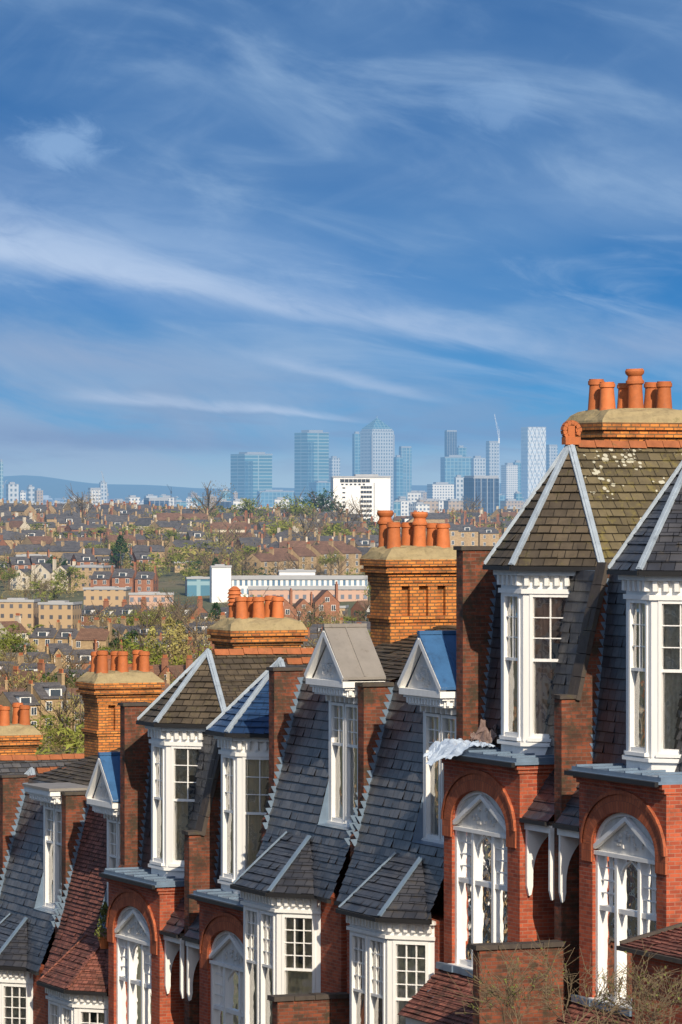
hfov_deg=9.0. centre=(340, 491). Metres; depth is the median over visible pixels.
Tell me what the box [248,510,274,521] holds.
tree
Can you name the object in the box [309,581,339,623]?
house
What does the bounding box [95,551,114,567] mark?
house
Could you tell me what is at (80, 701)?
house
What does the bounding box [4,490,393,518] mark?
distant city
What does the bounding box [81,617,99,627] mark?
house
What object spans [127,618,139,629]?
house
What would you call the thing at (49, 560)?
tree
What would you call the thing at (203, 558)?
tree
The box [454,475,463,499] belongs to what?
office block
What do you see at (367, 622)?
house
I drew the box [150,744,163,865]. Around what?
window
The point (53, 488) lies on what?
ground
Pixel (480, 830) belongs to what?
window
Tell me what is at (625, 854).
window
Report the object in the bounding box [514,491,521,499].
office block
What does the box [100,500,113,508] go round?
house
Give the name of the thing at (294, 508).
tree
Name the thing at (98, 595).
brick block
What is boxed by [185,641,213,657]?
house
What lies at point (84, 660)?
tree
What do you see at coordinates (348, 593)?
school building
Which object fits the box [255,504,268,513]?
house
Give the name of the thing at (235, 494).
office block
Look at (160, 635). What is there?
house
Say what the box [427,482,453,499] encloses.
office block
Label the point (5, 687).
house
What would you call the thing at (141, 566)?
tree
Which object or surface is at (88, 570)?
apartment block
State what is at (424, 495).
office block
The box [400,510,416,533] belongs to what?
house
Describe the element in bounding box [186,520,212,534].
tree
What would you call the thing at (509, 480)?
skyscraper
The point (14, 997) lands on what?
window
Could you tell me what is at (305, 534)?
tree
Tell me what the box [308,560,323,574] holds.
tree
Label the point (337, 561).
tree
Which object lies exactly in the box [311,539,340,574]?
house
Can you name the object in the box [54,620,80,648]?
house
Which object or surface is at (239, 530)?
tree
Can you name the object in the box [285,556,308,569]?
tree
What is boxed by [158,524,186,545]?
tree
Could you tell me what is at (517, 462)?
skyscraper
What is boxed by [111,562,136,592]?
house
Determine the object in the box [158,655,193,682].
house
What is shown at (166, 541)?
tree
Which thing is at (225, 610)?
house
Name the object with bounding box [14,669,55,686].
tree
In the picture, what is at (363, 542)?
house
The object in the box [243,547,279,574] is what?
house
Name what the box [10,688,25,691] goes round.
house
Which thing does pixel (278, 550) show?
house
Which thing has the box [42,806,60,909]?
window
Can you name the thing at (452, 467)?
skyscraper
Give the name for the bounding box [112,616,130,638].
house
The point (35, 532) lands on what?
house
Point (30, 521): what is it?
house
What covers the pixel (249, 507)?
tree
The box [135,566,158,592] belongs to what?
house
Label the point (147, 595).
brick block
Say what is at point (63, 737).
woodland
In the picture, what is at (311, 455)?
skyscraper
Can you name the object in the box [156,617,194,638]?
house
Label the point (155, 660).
tree
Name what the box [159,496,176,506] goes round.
office block
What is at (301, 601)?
house
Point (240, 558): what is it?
tree
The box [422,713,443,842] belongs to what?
window
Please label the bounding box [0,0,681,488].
sky
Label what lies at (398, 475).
skyscraper
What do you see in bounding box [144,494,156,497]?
office block
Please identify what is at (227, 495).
office block
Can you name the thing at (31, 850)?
terraced house
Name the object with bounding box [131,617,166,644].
house
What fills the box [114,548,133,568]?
house
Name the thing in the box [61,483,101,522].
tree
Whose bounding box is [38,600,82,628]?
mansion block
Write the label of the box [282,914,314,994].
window
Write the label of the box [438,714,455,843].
window
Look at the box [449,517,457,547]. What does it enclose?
house
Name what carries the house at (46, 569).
on the ground
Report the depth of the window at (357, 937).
96.43 m
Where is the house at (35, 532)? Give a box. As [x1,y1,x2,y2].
[21,524,47,537]
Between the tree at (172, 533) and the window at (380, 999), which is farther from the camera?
the tree at (172, 533)
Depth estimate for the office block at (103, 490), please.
8993.24 m
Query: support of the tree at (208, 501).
on the ground
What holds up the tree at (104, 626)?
on the ground
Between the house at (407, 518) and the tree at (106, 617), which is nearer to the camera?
the tree at (106, 617)
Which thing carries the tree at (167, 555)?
on the ground
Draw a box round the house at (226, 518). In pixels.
[222,512,235,521]
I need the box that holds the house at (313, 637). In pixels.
[309,627,322,643]
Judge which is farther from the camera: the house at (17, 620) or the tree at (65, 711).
the house at (17, 620)
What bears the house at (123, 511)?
on the ground
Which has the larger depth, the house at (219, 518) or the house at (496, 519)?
the house at (496, 519)
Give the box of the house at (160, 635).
[137,633,162,661]
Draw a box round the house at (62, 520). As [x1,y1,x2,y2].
[57,510,81,525]
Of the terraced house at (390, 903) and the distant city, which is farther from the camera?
the distant city
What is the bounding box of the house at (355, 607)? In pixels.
[350,600,369,620]
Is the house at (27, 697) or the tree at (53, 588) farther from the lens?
the tree at (53, 588)
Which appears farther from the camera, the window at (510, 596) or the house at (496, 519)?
the house at (496, 519)
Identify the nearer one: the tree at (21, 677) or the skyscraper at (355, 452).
the tree at (21, 677)
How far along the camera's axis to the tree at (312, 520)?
2249.64 m
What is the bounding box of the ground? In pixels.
[0,475,500,754]
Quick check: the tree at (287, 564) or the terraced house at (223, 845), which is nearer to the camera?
the terraced house at (223, 845)
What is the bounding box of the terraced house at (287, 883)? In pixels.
[230,510,455,1023]
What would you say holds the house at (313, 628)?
on the ground
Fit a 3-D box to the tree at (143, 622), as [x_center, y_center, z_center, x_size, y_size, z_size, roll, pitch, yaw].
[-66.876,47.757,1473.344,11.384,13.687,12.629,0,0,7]
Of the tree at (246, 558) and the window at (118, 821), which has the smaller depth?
the window at (118, 821)
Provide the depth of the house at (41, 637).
1363.74 m
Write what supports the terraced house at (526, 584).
on the ground
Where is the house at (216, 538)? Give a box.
[206,533,221,545]
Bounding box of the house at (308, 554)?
[287,542,316,573]
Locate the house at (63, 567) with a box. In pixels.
[51,559,75,589]
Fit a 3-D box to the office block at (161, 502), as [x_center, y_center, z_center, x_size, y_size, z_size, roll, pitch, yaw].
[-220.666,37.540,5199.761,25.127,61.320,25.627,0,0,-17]
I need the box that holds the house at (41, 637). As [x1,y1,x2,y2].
[30,620,60,651]
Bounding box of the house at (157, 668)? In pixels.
[150,655,168,675]
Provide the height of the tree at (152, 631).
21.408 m
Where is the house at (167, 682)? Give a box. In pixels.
[160,668,169,694]
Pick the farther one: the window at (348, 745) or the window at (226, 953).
the window at (226, 953)
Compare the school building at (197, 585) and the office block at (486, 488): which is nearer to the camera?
the school building at (197, 585)
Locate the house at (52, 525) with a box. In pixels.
[34,519,55,536]
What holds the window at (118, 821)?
in the terraced house at (73, 980)
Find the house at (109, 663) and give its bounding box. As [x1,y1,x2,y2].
[78,655,110,677]
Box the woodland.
[0,501,513,754]
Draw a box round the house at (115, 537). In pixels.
[104,529,136,552]
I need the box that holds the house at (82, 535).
[73,533,86,536]
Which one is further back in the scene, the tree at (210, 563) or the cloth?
the tree at (210, 563)
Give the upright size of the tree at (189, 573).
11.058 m
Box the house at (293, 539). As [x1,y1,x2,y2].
[291,531,306,540]
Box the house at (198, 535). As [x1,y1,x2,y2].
[186,525,204,539]
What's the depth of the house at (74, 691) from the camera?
1012.22 m
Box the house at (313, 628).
[309,618,343,633]
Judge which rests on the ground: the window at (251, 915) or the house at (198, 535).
the house at (198, 535)
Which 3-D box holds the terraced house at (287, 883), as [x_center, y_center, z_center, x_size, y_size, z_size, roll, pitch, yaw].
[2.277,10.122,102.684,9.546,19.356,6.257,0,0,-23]
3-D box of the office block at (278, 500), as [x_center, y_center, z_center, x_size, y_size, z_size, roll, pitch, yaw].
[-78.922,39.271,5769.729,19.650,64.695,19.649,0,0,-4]
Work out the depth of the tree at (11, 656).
1198.74 m
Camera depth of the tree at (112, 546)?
1996.84 m
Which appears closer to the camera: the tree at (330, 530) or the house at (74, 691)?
the house at (74, 691)
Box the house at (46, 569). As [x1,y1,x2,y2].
[30,557,56,589]
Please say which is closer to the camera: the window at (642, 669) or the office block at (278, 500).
the window at (642, 669)
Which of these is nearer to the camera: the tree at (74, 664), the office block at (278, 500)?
the tree at (74, 664)
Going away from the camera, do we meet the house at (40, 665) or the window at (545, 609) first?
the window at (545, 609)
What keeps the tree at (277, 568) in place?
on the ground
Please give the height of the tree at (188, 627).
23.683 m
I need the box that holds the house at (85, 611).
[81,599,108,625]
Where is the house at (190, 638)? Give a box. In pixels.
[160,637,192,663]
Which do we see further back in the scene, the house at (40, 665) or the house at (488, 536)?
the house at (488, 536)
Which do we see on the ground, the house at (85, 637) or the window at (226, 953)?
the house at (85, 637)
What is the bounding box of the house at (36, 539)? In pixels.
[21,530,52,543]
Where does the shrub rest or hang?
on the pavement
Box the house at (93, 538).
[73,532,96,540]
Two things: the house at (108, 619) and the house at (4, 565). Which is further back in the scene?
the house at (4, 565)
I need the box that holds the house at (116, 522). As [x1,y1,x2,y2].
[106,515,128,527]
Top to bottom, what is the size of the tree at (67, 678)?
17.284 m
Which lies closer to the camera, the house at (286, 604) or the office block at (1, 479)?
the house at (286, 604)
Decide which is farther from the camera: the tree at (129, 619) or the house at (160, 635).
the tree at (129, 619)
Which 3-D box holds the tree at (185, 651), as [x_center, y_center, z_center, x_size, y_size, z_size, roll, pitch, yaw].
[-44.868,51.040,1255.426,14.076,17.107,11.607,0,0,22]
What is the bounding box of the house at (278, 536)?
[274,528,292,541]
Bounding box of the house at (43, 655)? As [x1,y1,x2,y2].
[26,644,50,663]
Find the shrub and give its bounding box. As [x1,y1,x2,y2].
[435,934,681,1023]
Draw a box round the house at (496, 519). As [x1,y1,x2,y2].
[486,514,499,521]
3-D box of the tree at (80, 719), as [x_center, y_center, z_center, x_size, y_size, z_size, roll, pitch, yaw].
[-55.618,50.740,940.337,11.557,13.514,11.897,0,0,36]
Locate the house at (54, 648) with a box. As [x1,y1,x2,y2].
[48,633,73,668]
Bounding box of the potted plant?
[94,901,107,948]
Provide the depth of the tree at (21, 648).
1328.76 m
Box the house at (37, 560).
[29,550,49,569]
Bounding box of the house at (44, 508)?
[32,500,49,521]
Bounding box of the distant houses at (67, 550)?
[0,498,519,567]
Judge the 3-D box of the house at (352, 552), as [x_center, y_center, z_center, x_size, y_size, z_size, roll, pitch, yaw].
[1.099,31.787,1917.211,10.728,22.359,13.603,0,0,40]
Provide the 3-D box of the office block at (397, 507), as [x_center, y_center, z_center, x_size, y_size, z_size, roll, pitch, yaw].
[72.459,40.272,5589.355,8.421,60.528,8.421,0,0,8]
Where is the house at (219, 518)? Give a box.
[214,513,222,521]
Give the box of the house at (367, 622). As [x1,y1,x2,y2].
[342,621,369,626]
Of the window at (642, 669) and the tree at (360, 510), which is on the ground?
the tree at (360, 510)
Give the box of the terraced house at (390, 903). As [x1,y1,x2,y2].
[267,630,455,1023]
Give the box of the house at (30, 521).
[10,515,33,525]
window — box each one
[1,983,28,1023]
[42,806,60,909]
[49,1001,59,1023]
[52,808,61,910]
[61,1005,72,1023]
[78,1009,106,1023]
[108,819,117,867]
[114,906,150,1023]
[118,821,119,865]
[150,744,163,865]
[150,747,158,860]
[169,746,204,866]
[209,931,242,1023]
[219,754,234,881]
[220,758,232,875]
[242,757,268,872]
[244,906,258,1023]
[260,910,274,1023]
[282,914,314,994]
[327,702,344,825]
[342,703,357,826]
[351,932,366,1023]
[357,937,357,1023]
[368,936,384,1023]
[393,941,428,1023]
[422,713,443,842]
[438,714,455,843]
[448,791,506,969]
[499,596,510,737]
[500,593,520,740]
[527,594,578,741]
[589,813,655,1008]
[625,599,647,756]
[656,600,681,757]
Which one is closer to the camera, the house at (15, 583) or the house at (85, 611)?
the house at (85, 611)
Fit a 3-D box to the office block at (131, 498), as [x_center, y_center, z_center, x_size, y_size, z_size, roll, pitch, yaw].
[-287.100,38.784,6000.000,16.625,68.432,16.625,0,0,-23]
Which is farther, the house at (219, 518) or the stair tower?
the house at (219, 518)
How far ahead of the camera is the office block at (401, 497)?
6582.09 m
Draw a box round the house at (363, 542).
[347,531,370,546]
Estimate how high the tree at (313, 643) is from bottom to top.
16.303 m
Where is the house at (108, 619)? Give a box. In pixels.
[100,618,118,637]
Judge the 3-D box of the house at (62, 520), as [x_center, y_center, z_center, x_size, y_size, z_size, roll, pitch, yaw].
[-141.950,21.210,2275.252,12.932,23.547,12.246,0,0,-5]
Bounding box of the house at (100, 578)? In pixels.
[90,565,113,586]
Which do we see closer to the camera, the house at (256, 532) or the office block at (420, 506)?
the house at (256, 532)
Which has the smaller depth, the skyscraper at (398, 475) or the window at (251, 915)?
the window at (251, 915)
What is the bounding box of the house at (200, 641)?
[193,640,209,646]
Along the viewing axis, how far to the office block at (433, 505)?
5199.00 m
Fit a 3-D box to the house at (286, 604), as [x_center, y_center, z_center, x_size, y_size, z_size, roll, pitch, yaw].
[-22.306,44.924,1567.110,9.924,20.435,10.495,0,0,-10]
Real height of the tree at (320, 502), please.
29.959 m
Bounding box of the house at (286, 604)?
[277,588,294,617]
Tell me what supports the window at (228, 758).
in the terraced house at (223, 845)
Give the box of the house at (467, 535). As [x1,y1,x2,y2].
[456,519,478,545]
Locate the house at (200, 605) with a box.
[172,596,207,622]
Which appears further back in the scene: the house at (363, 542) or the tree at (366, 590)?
the house at (363, 542)
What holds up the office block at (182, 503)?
on the ground
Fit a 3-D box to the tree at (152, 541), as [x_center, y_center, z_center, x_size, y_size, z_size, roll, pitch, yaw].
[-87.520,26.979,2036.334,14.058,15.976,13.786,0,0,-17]
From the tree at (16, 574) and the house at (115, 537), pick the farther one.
the house at (115, 537)
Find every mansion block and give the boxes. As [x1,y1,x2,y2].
[0,598,40,641]
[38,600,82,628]
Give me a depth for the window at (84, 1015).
114.07 m
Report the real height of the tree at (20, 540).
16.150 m
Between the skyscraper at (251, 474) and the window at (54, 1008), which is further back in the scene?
the skyscraper at (251, 474)
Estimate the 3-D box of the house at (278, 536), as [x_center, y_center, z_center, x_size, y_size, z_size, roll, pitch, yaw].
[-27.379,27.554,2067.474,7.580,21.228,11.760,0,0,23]
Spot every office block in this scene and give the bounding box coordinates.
[0,459,2,498]
[6,482,18,502]
[19,490,25,501]
[27,485,33,502]
[35,488,42,502]
[88,488,99,504]
[99,481,106,504]
[114,499,124,502]
[125,495,139,503]
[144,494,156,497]
[144,498,168,506]
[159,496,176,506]
[176,500,186,508]
[187,501,197,508]
[188,492,196,496]
[191,496,203,507]
[204,494,216,507]
[215,499,231,511]
[221,489,230,500]
[231,499,246,508]
[234,491,237,498]
[257,490,293,507]
[274,497,288,507]
[309,481,330,506]
[394,496,407,500]
[394,500,400,515]
[397,499,410,515]
[407,491,422,503]
[409,502,429,515]
[416,497,424,501]
[419,491,426,499]
[424,499,438,512]
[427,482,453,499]
[434,499,444,512]
[444,499,462,511]
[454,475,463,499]
[464,476,498,517]
[499,494,504,508]
[500,499,522,508]
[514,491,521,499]
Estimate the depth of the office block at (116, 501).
6759.58 m
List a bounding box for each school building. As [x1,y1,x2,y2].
[185,576,209,595]
[231,575,367,596]
[248,585,368,602]
[278,569,315,574]
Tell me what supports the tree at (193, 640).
on the ground
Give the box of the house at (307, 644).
[301,627,315,647]
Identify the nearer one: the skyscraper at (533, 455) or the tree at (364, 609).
the tree at (364, 609)
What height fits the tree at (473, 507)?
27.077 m
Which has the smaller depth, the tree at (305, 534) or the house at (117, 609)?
the house at (117, 609)
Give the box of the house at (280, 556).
[274,548,297,569]
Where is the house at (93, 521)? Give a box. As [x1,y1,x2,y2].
[86,516,105,523]
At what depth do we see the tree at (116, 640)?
1364.16 m
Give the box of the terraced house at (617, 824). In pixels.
[467,461,681,1023]
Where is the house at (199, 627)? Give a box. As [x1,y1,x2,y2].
[183,612,225,639]
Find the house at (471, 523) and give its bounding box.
[469,518,480,526]
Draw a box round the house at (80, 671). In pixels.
[52,662,90,680]
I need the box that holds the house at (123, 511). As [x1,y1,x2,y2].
[108,504,130,514]
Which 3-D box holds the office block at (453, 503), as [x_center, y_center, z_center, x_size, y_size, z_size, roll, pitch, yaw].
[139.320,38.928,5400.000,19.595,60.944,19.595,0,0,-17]
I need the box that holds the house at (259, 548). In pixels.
[230,545,260,574]
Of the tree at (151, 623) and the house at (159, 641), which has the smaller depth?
the house at (159, 641)
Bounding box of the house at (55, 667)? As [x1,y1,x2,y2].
[9,654,63,677]
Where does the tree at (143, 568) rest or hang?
on the ground
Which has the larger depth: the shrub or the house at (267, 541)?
the house at (267, 541)
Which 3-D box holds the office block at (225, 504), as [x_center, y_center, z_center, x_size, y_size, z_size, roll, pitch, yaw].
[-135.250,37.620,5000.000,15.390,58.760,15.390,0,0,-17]
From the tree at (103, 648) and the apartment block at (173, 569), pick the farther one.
the apartment block at (173, 569)
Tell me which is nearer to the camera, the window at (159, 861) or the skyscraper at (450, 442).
the window at (159, 861)
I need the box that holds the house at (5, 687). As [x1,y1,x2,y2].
[0,677,8,694]
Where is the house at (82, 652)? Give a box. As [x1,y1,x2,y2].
[70,639,97,669]
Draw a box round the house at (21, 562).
[9,551,30,572]
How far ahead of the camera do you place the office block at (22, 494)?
6996.48 m
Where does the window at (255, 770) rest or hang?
in the terraced house at (223, 845)
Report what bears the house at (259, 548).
on the ground
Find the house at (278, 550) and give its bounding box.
[262,542,289,552]
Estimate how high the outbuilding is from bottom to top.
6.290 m
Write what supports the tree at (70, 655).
on the ground
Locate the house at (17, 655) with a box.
[3,645,27,662]
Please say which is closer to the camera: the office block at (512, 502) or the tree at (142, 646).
the tree at (142, 646)
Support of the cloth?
on the terraced house at (526, 584)
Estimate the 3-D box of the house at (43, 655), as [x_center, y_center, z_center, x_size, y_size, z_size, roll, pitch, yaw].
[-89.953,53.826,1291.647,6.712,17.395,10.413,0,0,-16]
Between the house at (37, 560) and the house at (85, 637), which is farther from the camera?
the house at (37, 560)
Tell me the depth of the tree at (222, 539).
1989.96 m
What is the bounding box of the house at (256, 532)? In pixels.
[248,524,266,537]
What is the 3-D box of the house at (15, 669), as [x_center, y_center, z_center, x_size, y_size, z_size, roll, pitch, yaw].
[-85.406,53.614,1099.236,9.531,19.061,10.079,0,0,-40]
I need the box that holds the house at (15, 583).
[10,563,35,589]
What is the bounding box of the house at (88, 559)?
[70,547,96,565]
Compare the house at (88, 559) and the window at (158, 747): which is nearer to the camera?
the window at (158, 747)
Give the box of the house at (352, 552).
[333,539,361,574]
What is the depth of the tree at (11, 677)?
1049.77 m
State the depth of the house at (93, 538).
2069.75 m
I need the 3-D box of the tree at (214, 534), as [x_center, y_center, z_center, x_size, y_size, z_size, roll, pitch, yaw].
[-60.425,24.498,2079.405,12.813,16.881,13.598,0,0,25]
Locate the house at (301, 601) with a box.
[293,592,312,626]
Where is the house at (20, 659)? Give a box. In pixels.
[0,653,24,676]
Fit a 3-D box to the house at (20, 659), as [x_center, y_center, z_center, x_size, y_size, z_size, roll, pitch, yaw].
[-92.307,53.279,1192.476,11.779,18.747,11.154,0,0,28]
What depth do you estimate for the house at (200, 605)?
1538.32 m
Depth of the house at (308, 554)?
1892.87 m
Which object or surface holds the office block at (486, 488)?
on the ground
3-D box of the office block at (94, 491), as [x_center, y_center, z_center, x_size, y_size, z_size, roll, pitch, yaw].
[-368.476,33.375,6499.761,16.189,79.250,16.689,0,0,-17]
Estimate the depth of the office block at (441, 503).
5491.12 m
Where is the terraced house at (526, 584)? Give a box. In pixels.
[397,368,681,1023]
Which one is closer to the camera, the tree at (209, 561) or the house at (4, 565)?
the tree at (209, 561)
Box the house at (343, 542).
[315,534,346,544]
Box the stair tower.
[210,564,231,602]
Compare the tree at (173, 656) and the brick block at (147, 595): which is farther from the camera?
the brick block at (147, 595)
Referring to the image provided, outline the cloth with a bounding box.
[469,719,498,743]
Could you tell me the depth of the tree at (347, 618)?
1473.62 m
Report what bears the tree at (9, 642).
on the ground
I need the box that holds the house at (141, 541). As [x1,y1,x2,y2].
[137,535,162,544]
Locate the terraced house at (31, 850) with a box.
[0,650,164,1023]
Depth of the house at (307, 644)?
1372.08 m
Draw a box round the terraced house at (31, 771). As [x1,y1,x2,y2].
[24,766,83,775]
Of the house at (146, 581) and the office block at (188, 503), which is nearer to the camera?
the house at (146, 581)
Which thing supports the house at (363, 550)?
on the ground
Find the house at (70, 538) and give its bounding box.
[56,533,72,540]
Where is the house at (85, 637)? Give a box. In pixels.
[73,620,114,648]
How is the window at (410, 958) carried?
in the terraced house at (390, 903)
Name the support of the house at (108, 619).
on the ground
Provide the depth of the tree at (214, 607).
1511.35 m
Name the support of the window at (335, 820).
in the terraced house at (287, 883)
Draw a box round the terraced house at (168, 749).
[99,586,314,1023]
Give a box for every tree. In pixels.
[0,547,13,561]
[0,621,26,652]
[0,639,28,660]
[0,647,30,662]
[0,658,24,675]
[0,659,42,691]
[0,674,35,690]
[1,567,19,589]
[8,641,38,651]
[9,670,49,687]
[11,534,30,543]
[14,582,35,597]
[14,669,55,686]
[15,649,48,662]
[25,566,48,593]
[25,576,49,598]
[30,641,36,651]
[34,683,83,748]
[36,555,66,567]
[36,647,78,668]
[40,580,54,601]
[40,664,83,687]
[42,667,74,683]
[43,577,68,599]
[52,561,87,593]
[52,696,83,747]
[54,653,84,668]
[55,649,88,669]
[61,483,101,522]
[63,714,75,747]
[81,618,123,644]
[83,601,116,625]
[84,539,106,547]
[84,612,115,625]
[88,607,126,625]
[95,639,134,660]
[102,531,132,551]
[104,626,137,648]
[107,535,133,568]
[109,632,161,664]
[116,605,139,625]
[120,624,165,655]
[123,554,129,568]
[128,616,153,625]
[130,600,176,636]
[131,599,172,624]
[132,558,157,573]
[137,558,157,574]
[139,598,162,616]
[141,534,163,544]
[143,626,160,663]
[148,597,188,623]
[153,588,203,623]
[154,534,169,547]
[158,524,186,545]
[158,617,180,664]
[159,647,192,665]
[160,602,188,622]
[161,549,175,568]
[165,604,225,646]
[168,635,211,664]
[170,623,191,661]
[170,623,207,663]
[170,641,200,661]
[179,564,196,576]
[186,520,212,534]
[189,480,234,514]
[190,547,215,576]
[199,556,219,575]
[200,521,241,548]
[201,554,224,573]
[204,541,231,563]
[205,526,226,545]
[206,602,220,620]
[207,557,218,576]
[213,521,250,548]
[230,492,271,517]
[231,540,268,568]
[231,549,258,574]
[233,547,251,571]
[237,564,241,574]
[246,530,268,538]
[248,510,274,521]
[262,508,297,535]
[268,560,284,574]
[273,487,317,516]
[273,509,307,530]
[280,559,295,569]
[282,514,325,540]
[284,601,311,620]
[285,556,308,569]
[288,598,332,623]
[293,485,346,511]
[298,503,328,531]
[303,628,320,647]
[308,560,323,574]
[312,517,351,535]
[317,548,344,574]
[323,554,353,574]
[325,610,352,622]
[326,494,358,520]
[332,612,359,623]
[334,510,361,534]
[343,493,377,520]
[355,598,369,620]
[362,585,369,596]
[459,491,486,512]
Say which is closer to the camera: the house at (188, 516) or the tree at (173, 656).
the tree at (173, 656)
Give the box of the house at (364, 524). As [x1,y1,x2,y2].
[363,521,371,532]
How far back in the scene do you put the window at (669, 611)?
85.35 m
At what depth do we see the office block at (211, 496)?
7036.38 m
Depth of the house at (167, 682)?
1012.52 m
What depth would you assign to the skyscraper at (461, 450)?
10890.47 m
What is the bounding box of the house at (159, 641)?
[155,632,190,650]
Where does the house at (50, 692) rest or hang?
on the ground
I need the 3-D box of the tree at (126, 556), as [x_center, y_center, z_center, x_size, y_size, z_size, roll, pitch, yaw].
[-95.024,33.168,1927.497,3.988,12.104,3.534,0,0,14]
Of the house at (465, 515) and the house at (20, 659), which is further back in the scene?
the house at (465, 515)
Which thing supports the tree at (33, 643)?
on the ground
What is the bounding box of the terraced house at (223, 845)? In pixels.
[182,657,310,1023]
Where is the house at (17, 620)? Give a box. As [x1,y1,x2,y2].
[0,613,27,650]
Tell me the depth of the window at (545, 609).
90.76 m
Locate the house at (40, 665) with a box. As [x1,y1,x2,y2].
[20,659,45,684]
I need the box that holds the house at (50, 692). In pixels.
[24,669,72,746]
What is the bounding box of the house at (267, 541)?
[263,534,274,546]
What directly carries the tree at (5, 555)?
on the ground
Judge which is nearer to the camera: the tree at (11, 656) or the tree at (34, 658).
the tree at (11, 656)
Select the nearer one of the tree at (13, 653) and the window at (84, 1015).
the window at (84, 1015)
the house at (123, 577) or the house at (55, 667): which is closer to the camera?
the house at (55, 667)
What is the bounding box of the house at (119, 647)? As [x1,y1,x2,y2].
[98,640,122,651]
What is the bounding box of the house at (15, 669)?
[0,666,20,687]
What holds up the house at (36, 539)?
on the ground
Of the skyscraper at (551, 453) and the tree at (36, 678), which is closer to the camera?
the tree at (36, 678)
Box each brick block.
[83,586,131,607]
[129,592,173,611]
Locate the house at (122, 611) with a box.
[114,597,146,625]
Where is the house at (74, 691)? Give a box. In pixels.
[67,688,79,694]
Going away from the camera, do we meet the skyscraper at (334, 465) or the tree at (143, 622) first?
the tree at (143, 622)
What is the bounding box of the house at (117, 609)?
[97,599,126,624]
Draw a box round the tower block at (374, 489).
[331,474,390,521]
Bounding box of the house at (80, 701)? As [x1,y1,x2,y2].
[72,695,83,745]
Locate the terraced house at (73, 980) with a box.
[36,752,119,1023]
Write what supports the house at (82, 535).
on the ground
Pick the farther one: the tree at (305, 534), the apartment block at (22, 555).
the tree at (305, 534)
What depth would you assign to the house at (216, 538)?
2049.31 m
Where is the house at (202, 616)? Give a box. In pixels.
[195,613,208,620]
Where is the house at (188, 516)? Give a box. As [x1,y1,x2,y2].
[182,508,207,519]
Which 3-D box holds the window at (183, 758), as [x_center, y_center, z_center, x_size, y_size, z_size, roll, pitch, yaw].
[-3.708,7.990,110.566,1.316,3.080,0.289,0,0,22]
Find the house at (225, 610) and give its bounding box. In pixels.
[208,607,228,620]
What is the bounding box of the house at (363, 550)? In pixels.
[356,541,374,568]
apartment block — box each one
[13,554,50,557]
[70,565,114,590]
[172,561,203,572]
[340,605,348,617]
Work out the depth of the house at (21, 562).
1941.50 m
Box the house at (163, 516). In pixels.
[156,509,181,520]
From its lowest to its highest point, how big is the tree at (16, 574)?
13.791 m
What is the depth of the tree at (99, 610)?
1517.63 m
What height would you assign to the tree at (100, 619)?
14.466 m
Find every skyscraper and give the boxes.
[231,452,272,506]
[294,430,328,505]
[329,456,339,481]
[352,432,359,475]
[360,418,394,516]
[394,455,402,497]
[399,446,411,497]
[440,455,470,483]
[445,430,456,456]
[457,446,466,456]
[471,456,485,475]
[486,441,498,477]
[501,463,517,498]
[512,460,520,492]
[521,427,545,500]
[546,445,557,471]
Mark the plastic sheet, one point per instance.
(446, 749)
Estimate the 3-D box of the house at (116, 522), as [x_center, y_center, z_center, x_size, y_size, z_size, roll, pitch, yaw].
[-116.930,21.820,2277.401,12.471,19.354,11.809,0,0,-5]
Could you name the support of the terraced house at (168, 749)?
on the ground
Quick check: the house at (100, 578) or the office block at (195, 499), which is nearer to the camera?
the house at (100, 578)
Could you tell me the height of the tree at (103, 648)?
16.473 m
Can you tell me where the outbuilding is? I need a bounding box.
[616,923,681,1023]
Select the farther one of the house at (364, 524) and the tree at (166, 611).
the house at (364, 524)
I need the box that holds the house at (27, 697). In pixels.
[0,680,39,746]
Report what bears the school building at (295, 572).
on the ground
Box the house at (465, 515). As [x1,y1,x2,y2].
[452,511,466,521]
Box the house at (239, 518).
[231,510,247,521]
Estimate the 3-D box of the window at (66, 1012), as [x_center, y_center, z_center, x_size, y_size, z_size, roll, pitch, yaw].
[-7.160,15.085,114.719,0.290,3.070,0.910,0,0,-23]
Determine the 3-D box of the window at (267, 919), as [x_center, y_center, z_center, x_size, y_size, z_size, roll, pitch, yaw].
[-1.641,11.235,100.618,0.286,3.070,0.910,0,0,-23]
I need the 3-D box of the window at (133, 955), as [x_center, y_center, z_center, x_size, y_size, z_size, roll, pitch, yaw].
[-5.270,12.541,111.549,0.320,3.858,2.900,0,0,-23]
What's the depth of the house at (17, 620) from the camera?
1463.59 m
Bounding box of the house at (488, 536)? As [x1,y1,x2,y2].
[476,522,498,545]
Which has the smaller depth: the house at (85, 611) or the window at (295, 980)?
the window at (295, 980)
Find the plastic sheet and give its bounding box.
[424,738,494,765]
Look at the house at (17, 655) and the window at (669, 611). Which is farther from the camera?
the house at (17, 655)
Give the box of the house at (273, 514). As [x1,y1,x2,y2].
[269,508,277,515]
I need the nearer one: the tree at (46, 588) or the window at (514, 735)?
the window at (514, 735)
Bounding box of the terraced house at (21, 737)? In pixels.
[0,703,83,773]
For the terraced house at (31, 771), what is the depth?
126.38 m
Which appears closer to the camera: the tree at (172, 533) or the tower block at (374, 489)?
the tree at (172, 533)
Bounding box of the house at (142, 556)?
[132,547,153,569]
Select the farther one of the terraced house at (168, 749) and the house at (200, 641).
the house at (200, 641)
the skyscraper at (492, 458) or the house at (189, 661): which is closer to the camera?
the house at (189, 661)
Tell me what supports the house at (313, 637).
on the ground
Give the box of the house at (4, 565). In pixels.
[0,557,9,579]
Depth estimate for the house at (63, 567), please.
1853.18 m

